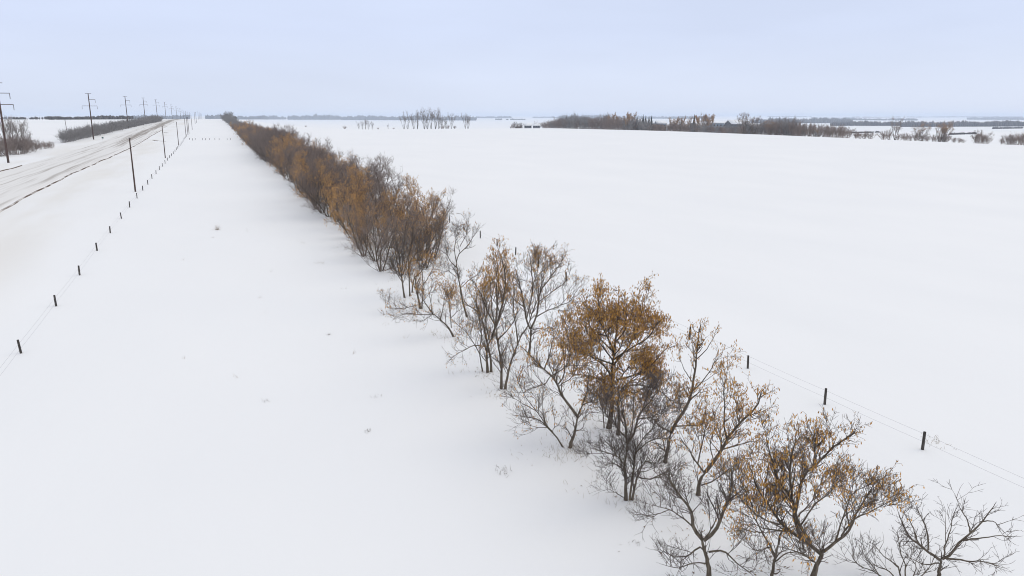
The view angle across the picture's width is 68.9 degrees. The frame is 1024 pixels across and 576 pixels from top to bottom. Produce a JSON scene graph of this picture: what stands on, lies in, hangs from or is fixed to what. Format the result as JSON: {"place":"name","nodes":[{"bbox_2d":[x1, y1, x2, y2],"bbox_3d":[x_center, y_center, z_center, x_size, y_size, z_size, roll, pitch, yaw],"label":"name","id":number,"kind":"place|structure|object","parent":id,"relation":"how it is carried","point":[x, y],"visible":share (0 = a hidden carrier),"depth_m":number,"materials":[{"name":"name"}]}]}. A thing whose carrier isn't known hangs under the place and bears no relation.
{"place":"outdoors","nodes":[
{"label":"outdoors","id":0,"kind":"place"},
{"bbox_2d":[0,119,182,207],"bbox_3d":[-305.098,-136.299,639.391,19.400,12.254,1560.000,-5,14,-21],"label":"road","id":1,"kind":"structure","parent":0,"point":[20,181],"depth_m":224.23,"materials":[{"name":"white snow"}]},
{"bbox_2d":[0,116,1023,575],"bbox_3d":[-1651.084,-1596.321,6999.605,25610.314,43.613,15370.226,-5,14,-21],"label":"snow ground","id":2,"kind":"structure","parent":0,"point":[880,276],"depth_m":55.16,"materials":[{"name":"white snow"}]},
{"bbox_2d":[0,93,13,162],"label":"power pole","id":3,"kind":"object","parent":2,"relation":"on","point":[6,148],"visible":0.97,"depth_m":232.44,"materials":[{"name":"brown wood"}]},
{"bbox_2d":[0,138,14,156],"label":"hedge shrub","id":4,"kind":"object","parent":2,"relation":"on","point":[4,151],"visible":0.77,"depth_m":266.25,"materials":[{"name":"grey plant"}]},
{"bbox_2d":[0,115,24,146],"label":"poplar tree","id":5,"kind":"object","parent":2,"relation":"on","point":[10,125],"visible":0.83,"depth_m":336.47,"materials":[{"name":"grey plant"}]},
{"bbox_2d":[2,137,34,153],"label":"hedge shrub","id":6,"kind":"object","parent":2,"relation":"on","point":[21,145],"visible":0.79,"depth_m":280.74,"materials":[{"name":"grey plant"}]},
{"bbox_2d":[3,136,33,154],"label":"hedge shrub","id":7,"kind":"object","parent":2,"relation":"on","point":[14,151],"visible":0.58,"depth_m":277.65,"materials":[{"name":"grey plant"}]},
{"bbox_2d":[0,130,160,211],"bbox_3d":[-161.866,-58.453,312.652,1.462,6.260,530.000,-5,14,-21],"label":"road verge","id":8,"kind":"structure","parent":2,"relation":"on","point":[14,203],"depth_m":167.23,"materials":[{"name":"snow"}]},
{"bbox_2d":[82,93,97,139],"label":"power pole","id":9,"kind":"object","parent":2,"relation":"on","point":[90,113],"visible":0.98,"depth_m":404.08,"materials":[{"name":"brown wood"}]},
{"bbox_2d":[2,137,185,372],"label":"wire fence","id":10,"kind":"object","parent":2,"relation":"on","point":[18,342],"visible":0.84,"depth_m":79.08,"materials":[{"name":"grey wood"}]},
{"bbox_2d":[0,114,189,119],"bbox_3d":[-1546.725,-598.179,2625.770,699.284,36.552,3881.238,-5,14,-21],"label":"woods","id":11,"kind":"object","parent":2,"relation":"on","point":[103,117],"visible":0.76,"depth_m":1013.49,"materials":[{"name":"grey plant"}]},
{"bbox_2d":[129,138,135,191],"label":"utility pole","id":12,"kind":"object","parent":2,"relation":"on","point":[132,166],"visible":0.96,"depth_m":151.36,"materials":[{"name":"brown wood"}]},
{"bbox_2d":[205,114,223,118],"bbox_3d":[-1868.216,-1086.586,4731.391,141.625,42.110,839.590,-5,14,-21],"label":"woods","id":13,"kind":"object","parent":2,"relation":"on","point":[217,116],"visible":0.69,"depth_m":4392.55,"materials":[{"name":"grey plant"}]},
{"bbox_2d":[254,138,270,161],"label":"bare tree","id":14,"kind":"object","parent":2,"relation":"on","point":[258,151],"visible":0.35,"depth_m":239.01,"materials":[{"name":"brown plant"}]},
{"bbox_2d":[251,128,280,159],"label":"bare tree","id":15,"kind":"object","parent":2,"relation":"on","point":[263,141],"visible":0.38,"depth_m":243.79,"materials":[{"name":"brown plant"}]},
{"bbox_2d":[255,130,279,162],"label":"bare tree","id":16,"kind":"object","parent":2,"relation":"on","point":[263,137],"visible":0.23,"depth_m":234.69,"materials":[{"name":"brown plant"}]},
{"bbox_2d":[259,136,287,162],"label":"bare tree","id":17,"kind":"object","parent":2,"relation":"on","point":[267,161],"visible":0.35,"depth_m":225.63,"materials":[{"name":"brown plant"}]},
{"bbox_2d":[261,142,293,169],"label":"bare tree","id":18,"kind":"object","parent":2,"relation":"on","point":[268,149],"visible":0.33,"depth_m":200.38,"materials":[{"name":"brown plant"}]},
{"bbox_2d":[273,137,290,173],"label":"box elder tree","id":19,"kind":"object","parent":2,"relation":"on","point":[285,144],"visible":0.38,"depth_m":191.75,"materials":[{"name":"brown plant"}]},
{"bbox_2d":[272,149,292,175],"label":"bare tree","id":20,"kind":"object","parent":2,"relation":"on","point":[278,166],"visible":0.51,"depth_m":184.56,"materials":[{"name":"brown plant"}]},
{"bbox_2d":[270,125,311,145],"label":"bare tree","id":21,"kind":"object","parent":2,"relation":"on","point":[294,132],"visible":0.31,"depth_m":229.51,"materials":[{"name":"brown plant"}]},
{"bbox_2d":[279,140,307,181],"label":"bare tree","id":22,"kind":"object","parent":2,"relation":"on","point":[285,154],"visible":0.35,"depth_m":171.50,"materials":[{"name":"brown plant"}]},
{"bbox_2d":[290,159,312,197],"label":"box elder tree","id":23,"kind":"object","parent":2,"relation":"on","point":[301,194],"visible":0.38,"depth_m":141.25,"materials":[{"name":"brown plant"}]},
{"bbox_2d":[283,160,319,191],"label":"bare tree","id":24,"kind":"object","parent":2,"relation":"on","point":[293,176],"visible":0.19,"depth_m":147.47,"materials":[{"name":"brown plant"}]},
{"bbox_2d":[286,150,317,186],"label":"bare tree","id":25,"kind":"object","parent":2,"relation":"on","point":[296,159],"visible":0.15,"depth_m":155.36,"materials":[{"name":"brown plant"}]},
{"bbox_2d":[293,150,322,197],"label":"box elder tree","id":26,"kind":"object","parent":2,"relation":"on","point":[298,159],"visible":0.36,"depth_m":137.61,"materials":[{"name":"brown plant"}]},
{"bbox_2d":[293,153,332,202],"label":"bare tree","id":27,"kind":"object","parent":2,"relation":"on","point":[310,156],"visible":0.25,"depth_m":133.18,"materials":[{"name":"brown plant"}]},
{"bbox_2d":[295,138,330,160],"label":"bare tree","id":28,"kind":"object","parent":2,"relation":"on","point":[300,148],"visible":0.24,"depth_m":164.50,"materials":[{"name":"brown plant"}]},
{"bbox_2d":[294,161,333,201],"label":"box elder tree","id":29,"kind":"object","parent":2,"relation":"on","point":[300,168],"visible":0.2,"depth_m":128.81,"materials":[{"name":"brown plant"}]},
{"bbox_2d":[288,155,340,212],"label":"bare tree","id":30,"kind":"object","parent":2,"relation":"on","point":[311,190],"visible":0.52,"depth_m":120.80,"materials":[{"name":"brown plant"}]},
{"bbox_2d":[296,165,335,209],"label":"bare tree","id":31,"kind":"object","parent":2,"relation":"on","point":[311,188],"visible":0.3,"depth_m":126.44,"materials":[{"name":"brown plant"}]},
{"bbox_2d":[301,140,331,159],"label":"bare tree","id":32,"kind":"object","parent":2,"relation":"on","point":[314,150],"visible":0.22,"depth_m":162.26,"materials":[{"name":"brown plant"}]},
{"bbox_2d":[296,160,352,216],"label":"bare tree","id":33,"kind":"object","parent":2,"relation":"on","point":[310,195],"visible":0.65,"depth_m":117.77,"materials":[{"name":"brown plant"}]},
{"bbox_2d":[313,152,347,194],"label":"box elder tree","id":34,"kind":"object","parent":2,"relation":"on","point":[334,164],"visible":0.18,"depth_m":142.24,"materials":[{"name":"brown plant"}]},
{"bbox_2d":[319,171,344,221],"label":"box elder tree","id":35,"kind":"object","parent":2,"relation":"on","point":[327,182],"visible":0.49,"depth_m":114.30,"materials":[{"name":"brown plant"}]},
{"bbox_2d":[320,152,356,199],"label":"bare tree","id":36,"kind":"object","parent":2,"relation":"on","point":[332,160],"visible":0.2,"depth_m":135.45,"materials":[{"name":"brown plant"}]},
{"bbox_2d":[314,158,367,211],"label":"box elder tree","id":37,"kind":"object","parent":2,"relation":"on","point":[321,170],"visible":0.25,"depth_m":120.43,"materials":[{"name":"brown plant"}]},
{"bbox_2d":[323,176,364,227],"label":"box elder tree","id":38,"kind":"object","parent":2,"relation":"on","point":[332,193],"visible":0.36,"depth_m":108.74,"materials":[{"name":"brown plant"}]},
{"bbox_2d":[325,150,362,174],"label":"bare tree","id":39,"kind":"object","parent":2,"relation":"on","point":[355,160],"visible":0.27,"depth_m":143.61,"materials":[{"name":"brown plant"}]},
{"bbox_2d":[328,199,368,237],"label":"box elder tree","id":40,"kind":"object","parent":2,"relation":"on","point":[339,218],"visible":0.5,"depth_m":99.47,"materials":[{"name":"brown plant"}]},
{"bbox_2d":[323,170,379,214],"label":"bare tree","id":41,"kind":"object","parent":2,"relation":"on","point":[335,182],"visible":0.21,"depth_m":117.28,"materials":[{"name":"brown plant"}]},
{"bbox_2d":[332,163,373,230],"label":"box elder tree","id":42,"kind":"object","parent":2,"relation":"on","point":[358,192],"visible":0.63,"depth_m":106.14,"materials":[{"name":"brown plant"}]},
{"bbox_2d":[235,113,476,120],"bbox_3d":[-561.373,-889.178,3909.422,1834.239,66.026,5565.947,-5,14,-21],"label":"woods","id":43,"kind":"object","parent":2,"relation":"on","point":[329,117],"visible":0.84,"depth_m":6073.20,"materials":[{"name":"grey plant"}]},
{"bbox_2d":[338,166,374,210],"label":"bare tree","id":44,"kind":"object","parent":2,"relation":"on","point":[347,176],"visible":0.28,"depth_m":111.52,"materials":[{"name":"brown plant"}]},
{"bbox_2d":[333,198,380,256],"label":"bare tree","id":45,"kind":"object","parent":2,"relation":"on","point":[350,224],"visible":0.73,"depth_m":87.94,"materials":[{"name":"brown plant"}]},
{"bbox_2d":[343,192,374,248],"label":"box elder tree","id":46,"kind":"object","parent":2,"relation":"on","point":[355,207],"visible":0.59,"depth_m":93.41,"materials":[{"name":"brown plant"}]},
{"bbox_2d":[344,194,380,243],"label":"bare tree","id":47,"kind":"object","parent":2,"relation":"on","point":[360,205],"visible":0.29,"depth_m":95.83,"materials":[{"name":"brown plant"}]},
{"bbox_2d":[336,152,394,204],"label":"bare tree","id":48,"kind":"object","parent":2,"relation":"on","point":[380,163],"visible":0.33,"depth_m":123.73,"materials":[{"name":"brown plant"}]},
{"bbox_2d":[351,189,388,229],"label":"box elder tree","id":49,"kind":"object","parent":2,"relation":"on","point":[372,205],"visible":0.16,"depth_m":105.76,"materials":[{"name":"brown plant"}]},
{"bbox_2d":[355,172,386,218],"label":"bare tree","id":50,"kind":"object","parent":2,"relation":"on","point":[376,187],"visible":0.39,"depth_m":108.58,"materials":[{"name":"brown plant"}]},
{"bbox_2d":[342,155,402,206],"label":"bare tree","id":51,"kind":"object","parent":2,"relation":"on","point":[384,171],"visible":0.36,"depth_m":120.19,"materials":[{"name":"brown plant"}]},
{"bbox_2d":[350,208,402,260],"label":"box elder tree","id":52,"kind":"object","parent":2,"relation":"on","point":[363,237],"visible":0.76,"depth_m":85.64,"materials":[{"name":"brown plant"}]},
{"bbox_2d":[359,208,409,271],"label":"bare tree","id":53,"kind":"object","parent":2,"relation":"on","point":[380,267],"visible":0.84,"depth_m":80.06,"materials":[{"name":"brown plant"}]},
{"bbox_2d":[365,170,406,235],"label":"bare tree","id":54,"kind":"object","parent":2,"relation":"on","point":[375,195],"visible":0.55,"depth_m":102.61,"materials":[{"name":"brown plant"}]},
{"bbox_2d":[368,194,408,247],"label":"box elder tree","id":55,"kind":"object","parent":2,"relation":"on","point":[374,207],"visible":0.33,"depth_m":94.29,"materials":[{"name":"brown plant"}]},
{"bbox_2d":[369,170,407,219],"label":"bare tree","id":56,"kind":"object","parent":2,"relation":"on","point":[400,179],"visible":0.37,"depth_m":111.41,"materials":[{"name":"brown plant"}]},
{"bbox_2d":[365,194,412,234],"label":"box elder tree","id":57,"kind":"object","parent":2,"relation":"on","point":[384,207],"visible":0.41,"depth_m":95.87,"materials":[{"name":"brown plant"}]},
{"bbox_2d":[379,193,419,252],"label":"bare tree","id":58,"kind":"object","parent":2,"relation":"on","point":[407,204],"visible":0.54,"depth_m":89.55,"materials":[{"name":"brown plant"}]},
{"bbox_2d":[382,214,421,275],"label":"bare tree","id":59,"kind":"object","parent":2,"relation":"on","point":[393,234],"visible":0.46,"depth_m":77.24,"materials":[{"name":"brown plant"}]},
{"bbox_2d":[381,173,422,226],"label":"box elder tree","id":60,"kind":"object","parent":2,"relation":"on","point":[410,184],"visible":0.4,"depth_m":105.56,"materials":[{"name":"brown plant"}]},
{"bbox_2d":[376,250,443,314],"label":"box elder tree","id":61,"kind":"object","parent":2,"relation":"on","point":[418,273],"visible":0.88,"depth_m":65.53,"materials":[{"name":"brown plant"}]},
{"bbox_2d":[389,192,432,237],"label":"box elder tree","id":62,"kind":"object","parent":2,"relation":"on","point":[414,205],"visible":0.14,"depth_m":100.98,"materials":[{"name":"brown plant"}]},
{"bbox_2d":[380,212,449,297],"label":"bare tree","id":63,"kind":"object","parent":2,"relation":"on","point":[409,247],"visible":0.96,"depth_m":69.22,"materials":[{"name":"brown plant"}]},
{"bbox_2d":[387,187,445,241],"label":"box elder tree","id":64,"kind":"object","parent":2,"relation":"on","point":[402,207],"visible":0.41,"depth_m":96.42,"materials":[{"name":"brown plant"}]},
{"bbox_2d":[393,206,447,260],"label":"box elder tree","id":65,"kind":"object","parent":2,"relation":"on","point":[420,226],"visible":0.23,"depth_m":85.30,"materials":[{"name":"brown plant"}]},
{"bbox_2d":[394,208,449,267],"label":"box elder tree","id":66,"kind":"object","parent":2,"relation":"on","point":[421,219],"visible":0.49,"depth_m":81.40,"materials":[{"name":"brown plant"}]},
{"bbox_2d":[381,272,470,336],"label":"box elder tree","id":67,"kind":"object","parent":2,"relation":"on","point":[447,294],"visible":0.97,"depth_m":57.48,"materials":[{"name":"brown plant"}]},
{"bbox_2d":[407,189,454,250],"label":"bare tree","id":68,"kind":"object","parent":2,"relation":"on","point":[431,203],"visible":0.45,"depth_m":91.78,"materials":[{"name":"brown plant"}]},
{"bbox_2d":[409,197,455,258],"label":"bare tree","id":69,"kind":"object","parent":2,"relation":"on","point":[446,215],"visible":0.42,"depth_m":86.78,"materials":[{"name":"brown plant"}]},
{"bbox_2d":[430,208,485,316],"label":"bare tree","id":70,"kind":"object","parent":2,"relation":"on","point":[457,236],"visible":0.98,"depth_m":62.50,"materials":[{"name":"brown plant"}]},
{"bbox_2d":[445,234,518,372],"bbox_3d":[-2.040,1.246,49.126,3.671,9.399,5.458,10,17,38],"label":"box elder tree","id":71,"kind":"object","parent":2,"relation":"on","point":[485,342],"visible":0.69,"depth_m":49.39,"materials":[{"name":"brown plant"}]},
{"bbox_2d":[182,217,791,566],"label":"dry grass","id":72,"kind":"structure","parent":2,"relation":"on","point":[560,408],"depth_m":39.63,"materials":[{"name":"brown plant"}]},
{"bbox_2d":[463,244,553,389],"bbox_3d":[-0.337,1.881,46.249,5.933,9.532,4.293,-5,14,-21],"label":"box elder tree","id":73,"kind":"object","parent":2,"relation":"on","point":[503,296],"visible":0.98,"depth_m":45.80,"materials":[{"name":"brown plant"}]},
{"bbox_2d":[476,116,558,119],"bbox_3d":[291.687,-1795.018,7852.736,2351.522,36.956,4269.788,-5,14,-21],"label":"woods","id":74,"kind":"object","parent":2,"relation":"on","point":[500,117],"visible":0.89,"depth_m":8537.19,"materials":[{"name":"grey plant"}]},
{"bbox_2d":[499,241,588,354],"bbox_3d":[2.212,0.657,52.602,6.336,8.801,4.696,2,13,8],"label":"box elder tree","id":75,"kind":"object","parent":2,"relation":"on","point":[544,268],"visible":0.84,"depth_m":52.69,"materials":[{"name":"brown plant"}]},
{"bbox_2d":[493,302,617,448],"bbox_3d":[2.188,4.645,38.187,6.680,7.787,3.458,-5,14,-21],"label":"box elder tree","id":76,"kind":"object","parent":2,"relation":"on","point":[560,344],"visible":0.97,"depth_m":37.95,"materials":[{"name":"brown plant"}]},
{"bbox_2d":[340,232,890,574],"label":"fallen leaves","id":77,"kind":"object","parent":2,"relation":"on","point":[604,451],"visible":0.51,"depth_m":34.90,"materials":[{"name":"brown plant"}]},
{"bbox_2d":[551,271,685,435],"bbox_3d":[6.100,3.340,40.730,7.704,9.304,6.353,4,14,18],"label":"box elder tree","id":78,"kind":"object","parent":2,"relation":"on","point":[612,317],"visible":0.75,"depth_m":39.57,"materials":[{"name":"brown plant"}]},
{"bbox_2d":[572,364,701,500],"bbox_3d":[5.479,6.374,32.996,5.484,6.749,3.926,4,14,18],"label":"bare tree","id":79,"kind":"object","parent":2,"relation":"on","point":[628,438],"visible":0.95,"depth_m":32.95,"materials":[{"name":"brown plant"}]},
{"bbox_2d":[559,114,714,118],"bbox_3d":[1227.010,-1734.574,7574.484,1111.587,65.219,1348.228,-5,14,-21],"label":"woods","id":80,"kind":"object","parent":2,"relation":"on","point":[653,117],"visible":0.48,"depth_m":7820.94,"materials":[{"name":"grey plant"}]},
{"bbox_2d":[632,317,745,462],"bbox_3d":[8.693,5.194,36.424,5.403,7.608,2.693,-5,14,-21],"label":"box elder tree","id":81,"kind":"object","parent":2,"relation":"on","point":[692,387],"visible":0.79,"depth_m":36.42,"materials":[{"name":"brown plant"}]},
{"bbox_2d":[382,185,1023,487],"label":"wire fence","id":82,"kind":"object","parent":2,"relation":"on","point":[924,432],"visible":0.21,"depth_m":44.89,"materials":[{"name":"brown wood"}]},
{"bbox_2d":[624,443,793,575],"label":"bare tree","id":83,"kind":"object","parent":2,"relation":"on","point":[709,535],"visible":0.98,"depth_m":27.32,"materials":[{"name":"brown plant"}]},
{"bbox_2d":[705,121,725,132],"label":"house","id":84,"kind":"structure","parent":2,"relation":"on","point":[718,123],"depth_m":672.32,"materials":[{"name":"white"}]},
{"bbox_2d":[668,352,779,495],"bbox_3d":[9.500,6.107,33.389,4.857,7.035,3.469,-5,14,-21],"label":"box elder tree","id":85,"kind":"object","parent":2,"relation":"on","point":[748,412],"visible":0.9,"depth_m":33.06,"materials":[{"name":"brown plant"}]},
{"bbox_2d":[724,120,742,132],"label":"barn","id":86,"kind":"structure","parent":2,"relation":"on","point":[731,123],"depth_m":617.31,"materials":[{"name":"grey"}]},
{"bbox_2d":[739,112,761,133],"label":"aspen tree","id":87,"kind":"object","parent":2,"relation":"on","point":[744,115],"visible":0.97,"depth_m":545.88,"materials":[{"name":"grey plant"}]},
{"bbox_2d":[745,117,762,133],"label":"aspen tree","id":88,"kind":"object","parent":2,"relation":"on","point":[752,124],"visible":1,"depth_m":538.82,"materials":[{"name":"grey plant"}]},
{"bbox_2d":[719,468,819,575],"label":"box elder tree","id":89,"kind":"object","parent":2,"relation":"on","point":[774,554],"visible":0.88,"depth_m":27.30,"materials":[{"name":"brown plant"}]},
{"bbox_2d":[764,119,776,134],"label":"box elder tree","id":90,"kind":"object","parent":2,"relation":"on","point":[769,125],"visible":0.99,"depth_m":525.79,"materials":[{"name":"brown plant"}]},
{"bbox_2d":[775,115,798,135],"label":"hedge shrub","id":91,"kind":"object","parent":2,"relation":"on","point":[782,127],"visible":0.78,"depth_m":517.40,"materials":[{"name":"brown plant"}]},
{"bbox_2d":[783,120,806,135],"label":"bare shrub","id":92,"kind":"object","parent":2,"relation":"on","point":[791,127],"visible":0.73,"depth_m":510.99,"materials":[{"name":"brown plant"}]},
{"bbox_2d":[751,117,852,122],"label":"woods","id":93,"kind":"object","parent":2,"relation":"on","point":[821,120],"visible":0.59,"depth_m":3764.48,"materials":[{"name":"grey plant"}]},
{"bbox_2d":[700,404,924,575],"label":"box elder tree","id":94,"kind":"object","parent":2,"relation":"on","point":[804,467],"visible":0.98,"depth_m":27.00,"materials":[{"name":"brown plant"}]},
{"bbox_2d":[819,123,832,136],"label":"bare shrub","id":95,"kind":"object","parent":2,"relation":"on","point":[823,130],"visible":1,"depth_m":480.73,"materials":[{"name":"brown plant"}]},
{"bbox_2d":[768,116,1023,120],"bbox_3d":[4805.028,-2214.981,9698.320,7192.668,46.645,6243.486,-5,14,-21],"label":"woods","id":96,"kind":"object","parent":2,"relation":"on","point":[992,118],"visible":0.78,"depth_m":7268.53,"materials":[{"name":"grey plant"}]},
{"bbox_2d":[890,116,903,139],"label":"aspen tree","id":97,"kind":"object","parent":2,"relation":"on","point":[898,129],"visible":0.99,"depth_m":430.13,"materials":[{"name":"grey plant"}]},
{"bbox_2d":[834,516,972,575],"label":"bare shrub","id":98,"kind":"object","parent":2,"relation":"on","point":[889,559],"visible":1,"depth_m":27.72,"materials":[{"name":"brown plant"}]},
{"bbox_2d":[910,122,931,139],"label":"box elder tree","id":99,"kind":"object","parent":2,"relation":"on","point":[919,131],"visible":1,"depth_m":413.28,"materials":[{"name":"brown plant"}]},
{"bbox_2d":[830,120,1023,126],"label":"woods","id":100,"kind":"object","parent":2,"relation":"on","point":[994,123],"visible":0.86,"depth_m":2180.99,"materials":[{"name":"grey plant"}]},
{"bbox_2d":[854,126,1022,134],"bbox_3d":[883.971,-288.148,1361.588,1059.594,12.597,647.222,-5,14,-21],"label":"woods","id":101,"kind":"object","parent":2,"relation":"on","point":[997,127],"visible":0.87,"depth_m":1255.57,"materials":[{"name":"plant"}]},
{"bbox_2d":[934,121,950,141],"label":"box elder tree","id":102,"kind":"object","parent":2,"relation":"on","point":[944,131],"visible":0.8,"depth_m":401.64,"materials":[{"name":"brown plant"}]},
{"bbox_2d":[939,124,952,141],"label":"box elder tree","id":103,"kind":"object","parent":2,"relation":"on","point":[942,130],"visible":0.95,"depth_m":400.09,"materials":[{"name":"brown plant"}]},
{"bbox_2d":[891,478,1023,575],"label":"bare tree","id":104,"kind":"object","parent":2,"relation":"on","point":[965,538],"visible":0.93,"depth_m":27.78,"materials":[{"name":"brown plant"}]},
{"bbox_2d":[0,0,1023,116],"label":"sky","id":105,"kind":"structure","parent":0,"point":[924,58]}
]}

